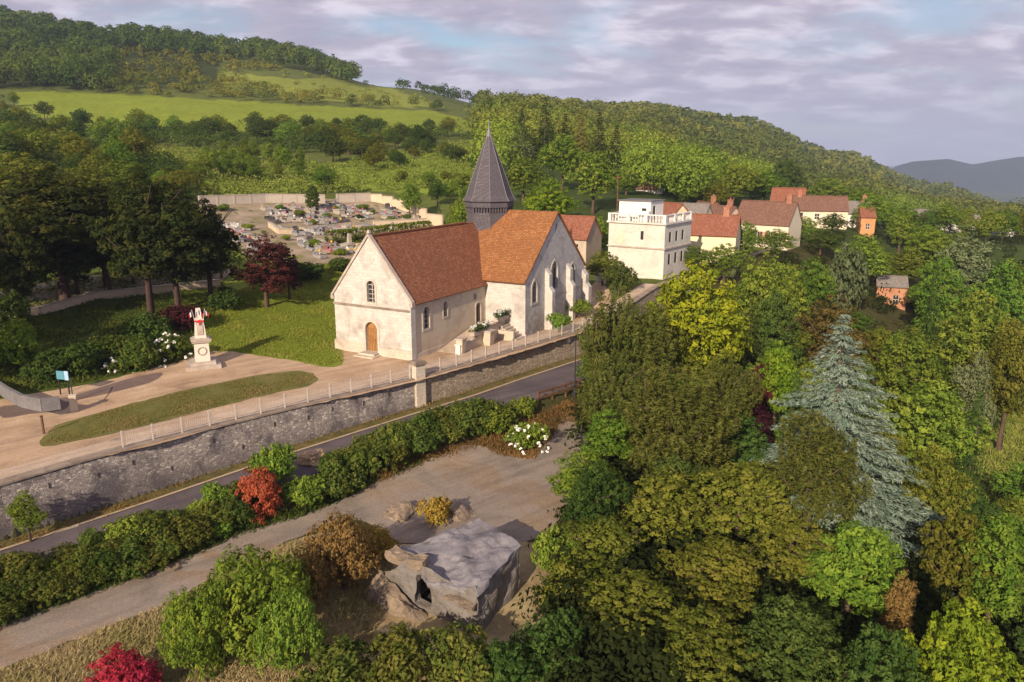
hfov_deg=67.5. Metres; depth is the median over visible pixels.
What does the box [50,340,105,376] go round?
shrub
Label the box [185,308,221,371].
war memorial
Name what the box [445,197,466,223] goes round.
leafy tree
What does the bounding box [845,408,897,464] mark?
leafy tree
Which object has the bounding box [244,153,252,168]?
young tree
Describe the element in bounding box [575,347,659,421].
pine tree
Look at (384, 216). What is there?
grave
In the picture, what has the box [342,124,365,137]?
hedgerow tree
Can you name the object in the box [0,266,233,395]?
bank grass
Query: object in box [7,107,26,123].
leafy tree
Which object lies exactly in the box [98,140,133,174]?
leafy tree
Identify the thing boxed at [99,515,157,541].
shrub
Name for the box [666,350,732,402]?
leafy tree
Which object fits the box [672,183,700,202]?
leafy tree
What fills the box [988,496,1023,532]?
leafy tree
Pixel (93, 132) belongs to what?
leafy tree
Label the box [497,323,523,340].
stone steps
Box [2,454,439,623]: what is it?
lane side weeds
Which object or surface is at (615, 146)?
fir tree
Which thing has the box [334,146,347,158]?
hedgerow tree
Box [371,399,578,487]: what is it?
lane edge grass
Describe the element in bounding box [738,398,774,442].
leafy tree
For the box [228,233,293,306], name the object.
plum tree
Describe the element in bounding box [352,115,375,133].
hedgerow tree
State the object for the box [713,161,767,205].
leafy tree
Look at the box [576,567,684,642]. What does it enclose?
oak tree
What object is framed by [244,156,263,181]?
young tree
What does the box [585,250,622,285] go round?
leafy tree
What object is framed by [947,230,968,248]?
leafy tree
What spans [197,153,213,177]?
young tree
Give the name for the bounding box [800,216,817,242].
leafy tree
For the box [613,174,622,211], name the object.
utility pole
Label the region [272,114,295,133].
hedgerow tree
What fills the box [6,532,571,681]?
dry bank
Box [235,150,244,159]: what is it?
young tree
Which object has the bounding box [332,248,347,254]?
shrub
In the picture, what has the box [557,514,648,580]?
oak tree
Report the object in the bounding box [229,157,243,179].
young tree
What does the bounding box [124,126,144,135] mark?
leafy tree
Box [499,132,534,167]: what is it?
leafy tree
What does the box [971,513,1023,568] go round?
leafy tree
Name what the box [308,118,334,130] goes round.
hedgerow tree
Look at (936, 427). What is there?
leafy tree
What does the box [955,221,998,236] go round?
leafy tree
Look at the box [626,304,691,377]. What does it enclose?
leafy tree
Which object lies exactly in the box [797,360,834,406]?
leafy tree
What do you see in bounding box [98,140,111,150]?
leafy tree
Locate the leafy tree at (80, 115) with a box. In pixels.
[69,108,93,126]
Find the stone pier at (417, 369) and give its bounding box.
[407,359,426,407]
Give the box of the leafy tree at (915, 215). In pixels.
[885,204,922,240]
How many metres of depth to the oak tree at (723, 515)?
47.84 m
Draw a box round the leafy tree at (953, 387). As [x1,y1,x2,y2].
[929,378,985,398]
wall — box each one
[0,377,414,540]
[0,381,60,411]
[2,279,219,317]
[198,193,324,205]
[268,222,292,233]
[336,193,370,202]
[371,194,442,225]
[373,218,426,226]
[425,321,606,402]
[606,235,803,339]
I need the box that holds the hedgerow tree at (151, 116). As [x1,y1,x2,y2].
[142,114,160,123]
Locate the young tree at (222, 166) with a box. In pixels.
[216,155,228,177]
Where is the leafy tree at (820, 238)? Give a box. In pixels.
[799,228,842,256]
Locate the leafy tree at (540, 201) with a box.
[521,177,582,214]
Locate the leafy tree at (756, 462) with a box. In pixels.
[722,460,789,505]
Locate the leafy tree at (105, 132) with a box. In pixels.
[94,126,120,147]
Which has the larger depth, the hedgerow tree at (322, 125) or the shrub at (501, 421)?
the hedgerow tree at (322, 125)
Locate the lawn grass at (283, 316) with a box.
[204,263,343,364]
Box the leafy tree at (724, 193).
[699,182,732,201]
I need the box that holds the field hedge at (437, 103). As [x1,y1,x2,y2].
[105,73,442,108]
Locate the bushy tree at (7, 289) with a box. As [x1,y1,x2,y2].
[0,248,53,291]
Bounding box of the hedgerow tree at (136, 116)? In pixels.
[122,108,147,123]
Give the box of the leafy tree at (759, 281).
[729,251,799,367]
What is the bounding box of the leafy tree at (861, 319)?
[847,311,875,335]
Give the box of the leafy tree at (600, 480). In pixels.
[559,459,634,529]
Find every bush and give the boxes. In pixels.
[132,161,155,173]
[149,170,171,181]
[152,177,165,193]
[155,165,171,174]
[181,160,207,175]
[183,167,196,175]
[195,181,208,194]
[347,135,369,157]
[351,142,368,159]
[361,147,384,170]
[365,130,384,143]
[366,137,382,146]
[367,141,391,162]
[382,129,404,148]
[387,148,400,160]
[389,151,408,167]
[394,170,408,182]
[401,138,416,155]
[407,146,419,158]
[415,138,437,153]
[418,171,436,185]
[429,134,437,142]
[434,141,450,157]
[440,171,452,179]
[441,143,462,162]
[444,185,458,197]
[451,176,462,184]
[452,146,468,159]
[455,173,469,186]
[455,184,468,199]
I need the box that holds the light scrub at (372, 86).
[280,70,433,106]
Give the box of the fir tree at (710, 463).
[683,368,736,486]
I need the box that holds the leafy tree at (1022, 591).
[1005,571,1023,610]
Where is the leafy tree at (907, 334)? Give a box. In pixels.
[891,324,922,341]
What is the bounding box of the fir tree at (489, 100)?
[469,98,497,139]
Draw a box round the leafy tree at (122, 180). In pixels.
[95,157,143,192]
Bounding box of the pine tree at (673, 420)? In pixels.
[617,361,742,471]
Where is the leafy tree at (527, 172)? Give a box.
[505,156,551,203]
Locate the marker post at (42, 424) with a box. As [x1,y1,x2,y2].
[39,415,44,433]
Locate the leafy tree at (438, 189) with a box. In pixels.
[426,179,448,205]
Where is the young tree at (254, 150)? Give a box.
[247,139,261,157]
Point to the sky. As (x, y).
(894, 82)
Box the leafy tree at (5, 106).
[0,100,8,110]
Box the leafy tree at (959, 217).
[936,207,967,233]
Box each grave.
[230,222,242,227]
[235,227,247,234]
[238,221,250,230]
[240,235,253,241]
[242,233,254,237]
[260,201,270,210]
[269,216,281,222]
[279,214,290,222]
[287,218,297,222]
[289,207,300,210]
[292,226,303,232]
[292,230,301,235]
[295,218,304,221]
[297,239,309,246]
[298,231,310,235]
[303,213,315,217]
[304,209,314,213]
[305,241,315,250]
[308,229,319,234]
[313,251,325,258]
[314,243,326,254]
[316,225,327,231]
[316,225,327,234]
[318,207,328,211]
[318,215,327,219]
[320,220,328,223]
[321,245,334,253]
[323,242,335,249]
[332,209,344,214]
[333,217,343,221]
[340,243,353,246]
[341,214,351,217]
[344,233,354,245]
[347,206,356,211]
[361,213,372,218]
[380,215,391,218]
[385,203,395,209]
[385,210,397,213]
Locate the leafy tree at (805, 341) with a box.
[770,319,815,375]
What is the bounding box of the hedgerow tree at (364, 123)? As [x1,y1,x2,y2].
[359,118,374,132]
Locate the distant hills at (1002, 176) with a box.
[893,157,1023,193]
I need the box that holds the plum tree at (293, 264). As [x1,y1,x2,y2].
[272,247,303,298]
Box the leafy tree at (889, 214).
[876,207,898,228]
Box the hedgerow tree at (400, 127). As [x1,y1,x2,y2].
[393,123,411,137]
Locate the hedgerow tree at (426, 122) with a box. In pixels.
[422,118,435,132]
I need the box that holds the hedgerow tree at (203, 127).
[190,120,213,139]
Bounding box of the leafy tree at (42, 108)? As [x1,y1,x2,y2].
[33,101,54,119]
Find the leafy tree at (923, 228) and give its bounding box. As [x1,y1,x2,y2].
[913,222,937,240]
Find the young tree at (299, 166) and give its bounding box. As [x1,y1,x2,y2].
[293,157,306,178]
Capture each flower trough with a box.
[468,320,492,336]
[493,307,510,321]
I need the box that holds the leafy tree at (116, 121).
[108,117,124,127]
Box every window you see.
[365,279,376,304]
[422,304,430,331]
[442,299,448,318]
[531,279,537,305]
[550,259,558,290]
[571,262,575,283]
[616,229,622,242]
[892,295,898,302]
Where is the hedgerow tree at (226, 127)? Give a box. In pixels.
[219,125,230,136]
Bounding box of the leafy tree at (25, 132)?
[19,128,39,147]
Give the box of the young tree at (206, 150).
[195,146,211,159]
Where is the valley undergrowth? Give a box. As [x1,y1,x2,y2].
[510,216,1023,681]
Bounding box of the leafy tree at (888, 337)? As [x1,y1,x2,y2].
[862,328,892,354]
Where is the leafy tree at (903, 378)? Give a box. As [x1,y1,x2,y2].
[862,327,955,427]
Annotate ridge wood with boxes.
[0,4,361,88]
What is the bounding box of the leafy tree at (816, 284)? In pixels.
[781,256,837,324]
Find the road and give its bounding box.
[0,360,586,575]
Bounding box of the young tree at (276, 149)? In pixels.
[274,144,282,165]
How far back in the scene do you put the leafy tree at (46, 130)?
198.54 m
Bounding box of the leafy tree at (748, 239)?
[740,220,760,262]
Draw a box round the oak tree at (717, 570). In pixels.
[652,534,769,620]
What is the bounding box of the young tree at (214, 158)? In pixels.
[207,150,217,170]
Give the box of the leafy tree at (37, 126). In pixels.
[26,117,54,135]
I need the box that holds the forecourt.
[0,283,611,469]
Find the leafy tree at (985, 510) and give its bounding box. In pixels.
[948,486,1006,530]
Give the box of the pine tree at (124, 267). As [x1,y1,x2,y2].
[86,170,182,315]
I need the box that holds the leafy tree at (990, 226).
[970,207,1007,239]
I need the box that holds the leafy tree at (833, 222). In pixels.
[816,212,847,230]
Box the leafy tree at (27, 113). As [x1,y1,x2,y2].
[7,107,32,120]
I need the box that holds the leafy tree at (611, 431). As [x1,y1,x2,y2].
[579,406,637,465]
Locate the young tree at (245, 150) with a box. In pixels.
[240,144,253,156]
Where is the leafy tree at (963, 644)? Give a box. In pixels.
[890,595,1023,681]
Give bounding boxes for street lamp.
[567,337,575,397]
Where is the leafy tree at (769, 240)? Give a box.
[756,229,799,257]
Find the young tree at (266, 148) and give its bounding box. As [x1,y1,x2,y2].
[260,141,273,159]
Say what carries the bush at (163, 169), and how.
on the ground at (186, 106)
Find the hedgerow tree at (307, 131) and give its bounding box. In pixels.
[299,127,315,144]
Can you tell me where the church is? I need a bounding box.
[331,120,591,359]
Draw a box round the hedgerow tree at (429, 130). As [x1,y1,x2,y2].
[416,126,432,138]
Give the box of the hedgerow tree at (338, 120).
[327,117,342,125]
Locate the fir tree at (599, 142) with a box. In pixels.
[584,112,612,175]
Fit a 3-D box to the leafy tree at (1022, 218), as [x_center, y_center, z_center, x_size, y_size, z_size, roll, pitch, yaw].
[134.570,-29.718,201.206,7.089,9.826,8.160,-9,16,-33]
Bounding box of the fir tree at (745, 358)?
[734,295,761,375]
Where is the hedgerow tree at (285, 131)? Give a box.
[272,124,298,141]
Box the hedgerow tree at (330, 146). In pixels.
[316,133,348,161]
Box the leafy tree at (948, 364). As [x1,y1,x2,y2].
[936,349,961,390]
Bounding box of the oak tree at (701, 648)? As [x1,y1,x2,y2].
[646,601,760,681]
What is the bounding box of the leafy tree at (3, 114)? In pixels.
[0,108,20,124]
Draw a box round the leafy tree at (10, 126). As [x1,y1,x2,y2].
[0,121,18,132]
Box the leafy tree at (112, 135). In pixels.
[100,128,127,147]
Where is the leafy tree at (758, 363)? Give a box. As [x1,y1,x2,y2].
[742,347,800,409]
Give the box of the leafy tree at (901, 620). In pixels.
[877,568,919,651]
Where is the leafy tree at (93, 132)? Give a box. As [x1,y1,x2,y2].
[85,120,120,141]
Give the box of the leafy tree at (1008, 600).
[955,511,1023,635]
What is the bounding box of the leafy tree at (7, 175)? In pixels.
[0,151,65,195]
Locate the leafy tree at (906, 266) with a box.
[890,246,925,279]
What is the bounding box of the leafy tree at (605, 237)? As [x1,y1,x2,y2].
[596,216,608,249]
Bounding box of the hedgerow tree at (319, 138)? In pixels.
[306,131,327,151]
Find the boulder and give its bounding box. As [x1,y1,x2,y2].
[297,448,326,466]
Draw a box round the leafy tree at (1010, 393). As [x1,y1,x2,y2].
[964,318,1023,450]
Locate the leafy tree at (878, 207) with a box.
[850,194,894,220]
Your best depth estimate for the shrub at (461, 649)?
34.58 m
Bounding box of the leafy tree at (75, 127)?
[62,119,89,137]
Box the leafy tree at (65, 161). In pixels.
[62,152,91,179]
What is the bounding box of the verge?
[0,322,656,547]
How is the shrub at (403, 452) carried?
on the ground at (186, 106)
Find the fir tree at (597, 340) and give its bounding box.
[574,290,614,431]
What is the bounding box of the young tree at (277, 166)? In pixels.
[270,160,284,177]
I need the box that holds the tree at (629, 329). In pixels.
[575,285,678,408]
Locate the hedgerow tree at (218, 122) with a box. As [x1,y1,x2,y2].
[210,117,221,130]
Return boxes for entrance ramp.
[438,320,504,354]
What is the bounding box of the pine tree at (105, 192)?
[48,179,134,289]
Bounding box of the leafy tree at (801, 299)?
[768,261,811,321]
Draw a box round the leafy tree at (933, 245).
[904,226,958,264]
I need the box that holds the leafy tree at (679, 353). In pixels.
[666,336,693,364]
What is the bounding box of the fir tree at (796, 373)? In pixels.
[770,370,803,466]
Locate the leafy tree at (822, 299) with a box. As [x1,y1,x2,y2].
[808,286,832,316]
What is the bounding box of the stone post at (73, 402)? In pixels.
[68,378,78,412]
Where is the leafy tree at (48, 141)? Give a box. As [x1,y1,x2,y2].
[24,129,59,160]
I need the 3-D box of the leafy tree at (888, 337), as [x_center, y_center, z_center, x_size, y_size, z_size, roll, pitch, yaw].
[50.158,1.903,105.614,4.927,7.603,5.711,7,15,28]
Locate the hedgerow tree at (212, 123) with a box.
[194,116,220,132]
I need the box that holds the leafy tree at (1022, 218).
[1007,210,1023,236]
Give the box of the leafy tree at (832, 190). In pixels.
[807,177,859,195]
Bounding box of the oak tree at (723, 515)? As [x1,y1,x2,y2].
[683,460,807,550]
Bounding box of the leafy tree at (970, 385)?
[950,349,997,468]
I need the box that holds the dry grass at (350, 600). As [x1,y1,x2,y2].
[0,533,400,681]
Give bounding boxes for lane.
[0,415,587,669]
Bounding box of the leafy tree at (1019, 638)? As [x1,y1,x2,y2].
[1007,624,1023,671]
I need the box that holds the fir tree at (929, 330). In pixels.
[899,264,947,400]
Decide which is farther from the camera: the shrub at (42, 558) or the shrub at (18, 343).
the shrub at (18, 343)
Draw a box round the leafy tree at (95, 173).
[44,165,115,196]
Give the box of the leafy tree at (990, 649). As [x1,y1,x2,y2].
[934,632,1007,681]
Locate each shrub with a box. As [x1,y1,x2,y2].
[0,290,32,333]
[0,318,42,366]
[0,549,41,583]
[0,573,51,606]
[0,578,24,601]
[0,593,37,618]
[0,599,25,624]
[12,566,69,608]
[18,550,58,577]
[19,347,65,383]
[41,558,70,574]
[47,542,93,571]
[47,569,88,598]
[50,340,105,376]
[55,550,98,577]
[66,527,107,554]
[66,559,88,591]
[70,538,113,564]
[74,562,112,592]
[82,549,124,582]
[83,642,149,681]
[87,332,142,364]
[90,530,143,545]
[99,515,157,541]
[99,536,133,562]
[101,356,132,373]
[102,540,149,580]
[108,508,167,537]
[113,543,149,574]
[116,530,155,548]
[117,311,172,342]
[118,333,160,371]
[119,543,171,579]
[121,654,162,681]
[133,507,183,535]
[140,534,165,549]
[150,513,209,555]
[151,332,194,367]
[153,535,182,559]
[156,584,229,681]
[157,303,204,329]
[177,504,209,531]
[179,508,190,515]
[180,516,216,547]
[185,499,215,517]
[191,501,236,526]
[194,543,316,666]
[200,481,236,503]
[206,480,250,514]
[207,286,244,309]
[209,511,238,525]
[209,520,233,537]
[213,504,239,527]
[216,203,229,210]
[217,494,257,528]
[235,465,283,524]
[241,224,255,228]
[248,442,296,481]
[250,584,327,676]
[274,204,283,208]
[279,474,327,506]
[281,235,290,239]
[288,634,368,681]
[290,262,325,279]
[292,552,330,606]
[293,507,382,590]
[294,209,304,214]
[301,474,330,498]
[304,239,321,245]
[305,185,319,208]
[316,456,366,497]
[317,450,360,469]
[318,213,331,217]
[318,451,350,477]
[327,256,351,271]
[331,445,368,464]
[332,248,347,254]
[346,622,426,681]
[347,445,390,482]
[348,442,381,469]
[350,431,392,458]
[353,523,398,562]
[354,214,364,218]
[355,204,368,208]
[365,434,411,471]
[368,434,398,464]
[369,420,411,447]
[379,419,421,450]
[399,422,428,454]
[402,214,410,218]
[408,425,446,454]
[409,411,433,434]
[415,494,453,526]
[416,616,496,681]
[418,414,441,448]
[421,407,457,433]
[428,419,467,447]
[433,405,465,429]
[445,405,471,435]
[446,399,482,425]
[453,404,488,437]
[463,395,490,436]
[467,149,478,167]
[467,638,544,681]
[470,401,518,435]
[477,403,498,426]
[479,398,508,415]
[503,422,550,454]
[507,395,537,418]
[509,604,586,681]
[530,523,581,570]
[534,560,587,608]
[545,312,572,332]
[567,299,593,317]
[600,262,640,295]
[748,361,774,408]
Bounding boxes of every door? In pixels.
[368,322,377,351]
[475,301,481,323]
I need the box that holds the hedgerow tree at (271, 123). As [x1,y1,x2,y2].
[263,120,277,127]
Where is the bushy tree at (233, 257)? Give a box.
[214,242,245,278]
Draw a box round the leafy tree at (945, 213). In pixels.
[931,201,963,229]
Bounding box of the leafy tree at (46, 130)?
[39,127,53,151]
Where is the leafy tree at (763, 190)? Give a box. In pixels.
[744,168,791,199]
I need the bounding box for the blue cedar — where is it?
[746,314,945,562]
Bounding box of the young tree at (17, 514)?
[4,489,47,541]
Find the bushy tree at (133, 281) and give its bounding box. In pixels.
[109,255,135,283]
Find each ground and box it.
[0,24,1023,681]
[201,199,443,263]
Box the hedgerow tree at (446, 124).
[436,117,456,133]
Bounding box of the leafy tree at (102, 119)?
[92,118,117,132]
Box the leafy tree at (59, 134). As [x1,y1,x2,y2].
[49,127,82,144]
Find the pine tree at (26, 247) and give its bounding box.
[0,209,60,320]
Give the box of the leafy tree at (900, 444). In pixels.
[845,410,908,472]
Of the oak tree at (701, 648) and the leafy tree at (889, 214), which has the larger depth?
the leafy tree at (889, 214)
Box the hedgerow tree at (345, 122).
[339,117,362,128]
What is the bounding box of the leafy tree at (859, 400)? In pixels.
[835,387,873,422]
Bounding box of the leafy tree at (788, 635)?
[721,592,850,681]
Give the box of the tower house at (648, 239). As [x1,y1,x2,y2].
[607,198,693,279]
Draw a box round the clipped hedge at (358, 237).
[324,220,431,244]
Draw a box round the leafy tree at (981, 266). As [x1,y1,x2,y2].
[925,231,1000,315]
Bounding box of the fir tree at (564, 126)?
[550,113,580,169]
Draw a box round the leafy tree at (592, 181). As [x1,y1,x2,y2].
[563,150,624,213]
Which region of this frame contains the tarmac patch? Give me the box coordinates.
[0,373,162,417]
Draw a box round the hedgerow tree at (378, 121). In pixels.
[373,117,387,132]
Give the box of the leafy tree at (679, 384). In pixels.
[633,371,703,435]
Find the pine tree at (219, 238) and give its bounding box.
[176,198,240,303]
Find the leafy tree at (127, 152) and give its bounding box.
[107,147,136,162]
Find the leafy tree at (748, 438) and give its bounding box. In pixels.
[714,414,768,467]
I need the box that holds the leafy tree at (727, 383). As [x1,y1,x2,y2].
[691,347,765,454]
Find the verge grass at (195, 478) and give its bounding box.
[0,356,570,548]
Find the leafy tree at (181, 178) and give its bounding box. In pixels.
[155,169,195,195]
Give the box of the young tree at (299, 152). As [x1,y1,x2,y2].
[295,146,305,163]
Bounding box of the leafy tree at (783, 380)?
[758,340,800,432]
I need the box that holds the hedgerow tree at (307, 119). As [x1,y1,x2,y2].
[298,114,314,127]
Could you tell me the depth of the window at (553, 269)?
88.02 m
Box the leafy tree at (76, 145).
[55,132,98,163]
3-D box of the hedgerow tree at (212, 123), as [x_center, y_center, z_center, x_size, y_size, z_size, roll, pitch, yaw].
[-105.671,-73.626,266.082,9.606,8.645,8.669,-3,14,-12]
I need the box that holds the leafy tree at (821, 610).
[775,595,843,658]
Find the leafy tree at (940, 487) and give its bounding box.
[898,444,979,547]
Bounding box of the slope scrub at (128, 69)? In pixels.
[84,44,418,104]
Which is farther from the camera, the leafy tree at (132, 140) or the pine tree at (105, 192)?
the leafy tree at (132, 140)
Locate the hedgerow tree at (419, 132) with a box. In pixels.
[406,124,429,139]
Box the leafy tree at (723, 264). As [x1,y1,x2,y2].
[700,243,751,285]
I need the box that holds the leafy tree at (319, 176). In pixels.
[310,165,338,192]
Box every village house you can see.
[561,215,602,273]
[635,181,663,193]
[663,202,688,217]
[677,202,712,213]
[686,205,741,276]
[696,194,719,205]
[711,198,739,213]
[737,193,802,249]
[770,187,806,200]
[785,188,848,229]
[847,194,871,227]
[856,207,876,236]
[874,275,908,310]
[991,229,1015,236]
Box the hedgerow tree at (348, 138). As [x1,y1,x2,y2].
[340,134,355,154]
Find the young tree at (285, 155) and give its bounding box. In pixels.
[276,146,292,167]
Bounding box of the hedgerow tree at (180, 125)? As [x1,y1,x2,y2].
[170,120,190,137]
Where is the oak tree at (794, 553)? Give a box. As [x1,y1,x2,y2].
[738,512,840,598]
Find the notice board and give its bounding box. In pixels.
[56,371,69,394]
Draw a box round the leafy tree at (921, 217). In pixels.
[887,216,931,224]
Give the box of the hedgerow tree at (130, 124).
[122,118,144,132]
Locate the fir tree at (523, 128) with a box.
[514,109,540,159]
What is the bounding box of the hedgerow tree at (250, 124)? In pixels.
[245,120,265,139]
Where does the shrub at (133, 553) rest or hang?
on the ground at (186, 106)
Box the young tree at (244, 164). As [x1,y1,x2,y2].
[239,158,248,175]
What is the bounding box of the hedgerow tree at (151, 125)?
[139,119,163,135]
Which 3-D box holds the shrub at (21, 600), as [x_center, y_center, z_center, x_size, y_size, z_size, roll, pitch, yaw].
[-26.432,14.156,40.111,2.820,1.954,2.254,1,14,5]
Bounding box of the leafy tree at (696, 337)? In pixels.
[686,334,735,368]
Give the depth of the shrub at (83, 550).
43.15 m
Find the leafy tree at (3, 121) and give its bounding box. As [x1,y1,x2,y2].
[0,118,14,127]
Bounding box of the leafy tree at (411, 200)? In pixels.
[395,181,422,218]
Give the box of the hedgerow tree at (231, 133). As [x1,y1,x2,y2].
[224,129,236,143]
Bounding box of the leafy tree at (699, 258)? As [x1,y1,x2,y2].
[682,245,715,270]
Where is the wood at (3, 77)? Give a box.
[0,33,97,85]
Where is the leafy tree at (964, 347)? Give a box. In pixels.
[932,289,1023,383]
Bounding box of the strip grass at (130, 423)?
[42,372,314,443]
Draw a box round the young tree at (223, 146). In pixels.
[215,139,231,154]
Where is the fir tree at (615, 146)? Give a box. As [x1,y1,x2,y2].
[602,125,625,180]
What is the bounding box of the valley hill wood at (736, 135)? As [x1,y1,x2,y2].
[456,88,1023,215]
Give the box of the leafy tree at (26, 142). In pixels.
[2,130,33,157]
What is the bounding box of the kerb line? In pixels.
[0,359,580,550]
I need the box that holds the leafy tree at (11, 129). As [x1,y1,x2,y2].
[0,126,30,146]
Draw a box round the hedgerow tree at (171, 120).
[165,114,180,131]
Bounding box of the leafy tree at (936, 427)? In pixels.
[866,379,996,468]
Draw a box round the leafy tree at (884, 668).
[831,619,931,681]
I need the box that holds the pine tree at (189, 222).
[111,181,218,313]
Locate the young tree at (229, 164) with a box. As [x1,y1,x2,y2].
[218,154,232,169]
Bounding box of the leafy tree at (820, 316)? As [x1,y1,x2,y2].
[792,294,871,379]
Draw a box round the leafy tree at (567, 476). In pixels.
[545,448,624,504]
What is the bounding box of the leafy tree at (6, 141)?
[0,128,27,159]
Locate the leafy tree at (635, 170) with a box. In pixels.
[623,158,654,179]
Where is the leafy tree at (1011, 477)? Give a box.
[988,462,1023,512]
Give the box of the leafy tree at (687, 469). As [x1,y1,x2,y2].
[643,450,712,508]
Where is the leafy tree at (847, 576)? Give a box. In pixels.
[796,519,907,638]
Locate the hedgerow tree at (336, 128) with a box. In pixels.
[324,122,342,134]
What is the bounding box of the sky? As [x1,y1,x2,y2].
[0,0,1023,165]
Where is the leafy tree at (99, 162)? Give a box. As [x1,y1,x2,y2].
[78,148,114,179]
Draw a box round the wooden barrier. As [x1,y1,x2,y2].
[538,379,580,402]
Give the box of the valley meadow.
[952,393,1023,516]
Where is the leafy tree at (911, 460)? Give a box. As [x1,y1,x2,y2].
[880,456,953,508]
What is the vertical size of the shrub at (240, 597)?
7.655 m
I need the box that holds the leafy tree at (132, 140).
[113,128,157,159]
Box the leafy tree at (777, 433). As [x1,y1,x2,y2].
[773,399,821,440]
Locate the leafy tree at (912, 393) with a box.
[897,378,933,406]
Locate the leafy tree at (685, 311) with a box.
[645,259,753,374]
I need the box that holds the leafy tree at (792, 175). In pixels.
[772,158,809,189]
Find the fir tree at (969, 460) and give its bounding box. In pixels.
[948,391,988,518]
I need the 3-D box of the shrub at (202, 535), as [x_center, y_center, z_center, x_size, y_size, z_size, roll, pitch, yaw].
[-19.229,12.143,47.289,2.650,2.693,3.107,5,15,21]
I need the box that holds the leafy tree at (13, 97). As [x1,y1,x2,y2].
[6,91,20,106]
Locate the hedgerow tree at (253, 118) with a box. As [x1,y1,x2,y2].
[243,111,266,125]
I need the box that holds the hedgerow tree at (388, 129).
[381,125,392,140]
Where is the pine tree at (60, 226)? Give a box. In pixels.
[0,165,126,299]
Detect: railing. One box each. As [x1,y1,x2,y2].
[120,365,410,446]
[425,315,592,372]
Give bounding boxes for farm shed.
[910,209,962,230]
[963,214,980,231]
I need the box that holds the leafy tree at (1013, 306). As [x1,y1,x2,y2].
[965,257,1023,333]
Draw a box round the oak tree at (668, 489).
[618,466,715,547]
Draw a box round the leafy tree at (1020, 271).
[1012,266,1023,279]
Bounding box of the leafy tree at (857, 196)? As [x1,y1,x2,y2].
[843,187,885,206]
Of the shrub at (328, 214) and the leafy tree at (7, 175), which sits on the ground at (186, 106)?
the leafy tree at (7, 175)
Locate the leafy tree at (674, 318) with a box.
[665,295,708,323]
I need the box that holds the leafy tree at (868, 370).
[836,356,886,408]
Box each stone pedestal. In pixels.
[455,337,467,353]
[482,329,496,345]
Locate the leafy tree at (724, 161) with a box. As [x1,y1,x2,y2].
[693,145,729,198]
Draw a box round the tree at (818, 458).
[764,407,875,544]
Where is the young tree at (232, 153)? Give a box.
[226,146,236,160]
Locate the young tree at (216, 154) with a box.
[208,148,218,171]
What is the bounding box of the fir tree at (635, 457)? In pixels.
[619,353,681,485]
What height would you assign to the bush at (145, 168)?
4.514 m
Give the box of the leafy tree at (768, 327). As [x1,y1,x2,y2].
[752,289,802,366]
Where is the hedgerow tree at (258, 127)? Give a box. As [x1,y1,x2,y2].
[245,121,273,143]
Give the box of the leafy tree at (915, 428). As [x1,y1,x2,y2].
[888,408,966,457]
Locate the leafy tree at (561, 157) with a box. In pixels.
[534,133,588,190]
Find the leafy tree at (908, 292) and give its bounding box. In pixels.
[905,277,949,310]
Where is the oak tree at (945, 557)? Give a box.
[915,511,999,600]
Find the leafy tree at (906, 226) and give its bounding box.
[884,211,915,252]
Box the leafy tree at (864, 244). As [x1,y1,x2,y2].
[833,233,892,283]
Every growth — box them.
[0,94,200,198]
[116,138,481,194]
[119,117,471,150]
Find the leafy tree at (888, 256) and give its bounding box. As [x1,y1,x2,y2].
[866,245,895,283]
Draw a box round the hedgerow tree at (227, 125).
[220,121,233,128]
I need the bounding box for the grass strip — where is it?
[40,371,317,445]
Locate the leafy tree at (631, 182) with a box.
[615,176,644,194]
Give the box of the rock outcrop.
[365,518,520,633]
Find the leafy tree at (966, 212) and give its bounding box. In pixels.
[958,206,978,229]
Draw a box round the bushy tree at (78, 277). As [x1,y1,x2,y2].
[44,245,106,293]
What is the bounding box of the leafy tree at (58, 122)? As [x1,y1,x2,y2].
[47,115,72,133]
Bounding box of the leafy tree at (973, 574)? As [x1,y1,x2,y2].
[946,555,1005,594]
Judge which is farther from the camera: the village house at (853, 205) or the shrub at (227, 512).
the village house at (853, 205)
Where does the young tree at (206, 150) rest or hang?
on the ground at (186, 106)
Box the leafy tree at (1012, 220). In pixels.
[987,207,1022,243]
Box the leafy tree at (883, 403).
[864,396,896,422]
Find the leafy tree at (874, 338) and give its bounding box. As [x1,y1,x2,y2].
[849,325,900,390]
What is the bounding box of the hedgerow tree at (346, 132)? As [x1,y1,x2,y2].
[336,126,358,150]
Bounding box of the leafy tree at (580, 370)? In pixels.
[574,350,615,378]
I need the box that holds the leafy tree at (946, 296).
[907,254,972,337]
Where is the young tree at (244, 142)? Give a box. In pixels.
[236,137,248,151]
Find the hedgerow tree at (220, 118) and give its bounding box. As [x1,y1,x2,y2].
[208,114,226,134]
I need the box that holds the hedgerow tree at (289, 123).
[277,120,299,130]
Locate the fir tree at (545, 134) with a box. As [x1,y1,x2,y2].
[531,97,558,161]
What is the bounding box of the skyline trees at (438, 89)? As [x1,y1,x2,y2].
[395,77,477,103]
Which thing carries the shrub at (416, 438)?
on the ground at (186, 106)
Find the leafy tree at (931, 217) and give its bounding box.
[924,212,937,226]
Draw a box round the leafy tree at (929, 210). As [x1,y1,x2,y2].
[918,207,938,220]
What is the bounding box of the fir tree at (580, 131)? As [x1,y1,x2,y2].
[568,109,592,169]
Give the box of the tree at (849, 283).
[824,241,870,312]
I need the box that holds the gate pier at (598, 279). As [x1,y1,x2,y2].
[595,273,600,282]

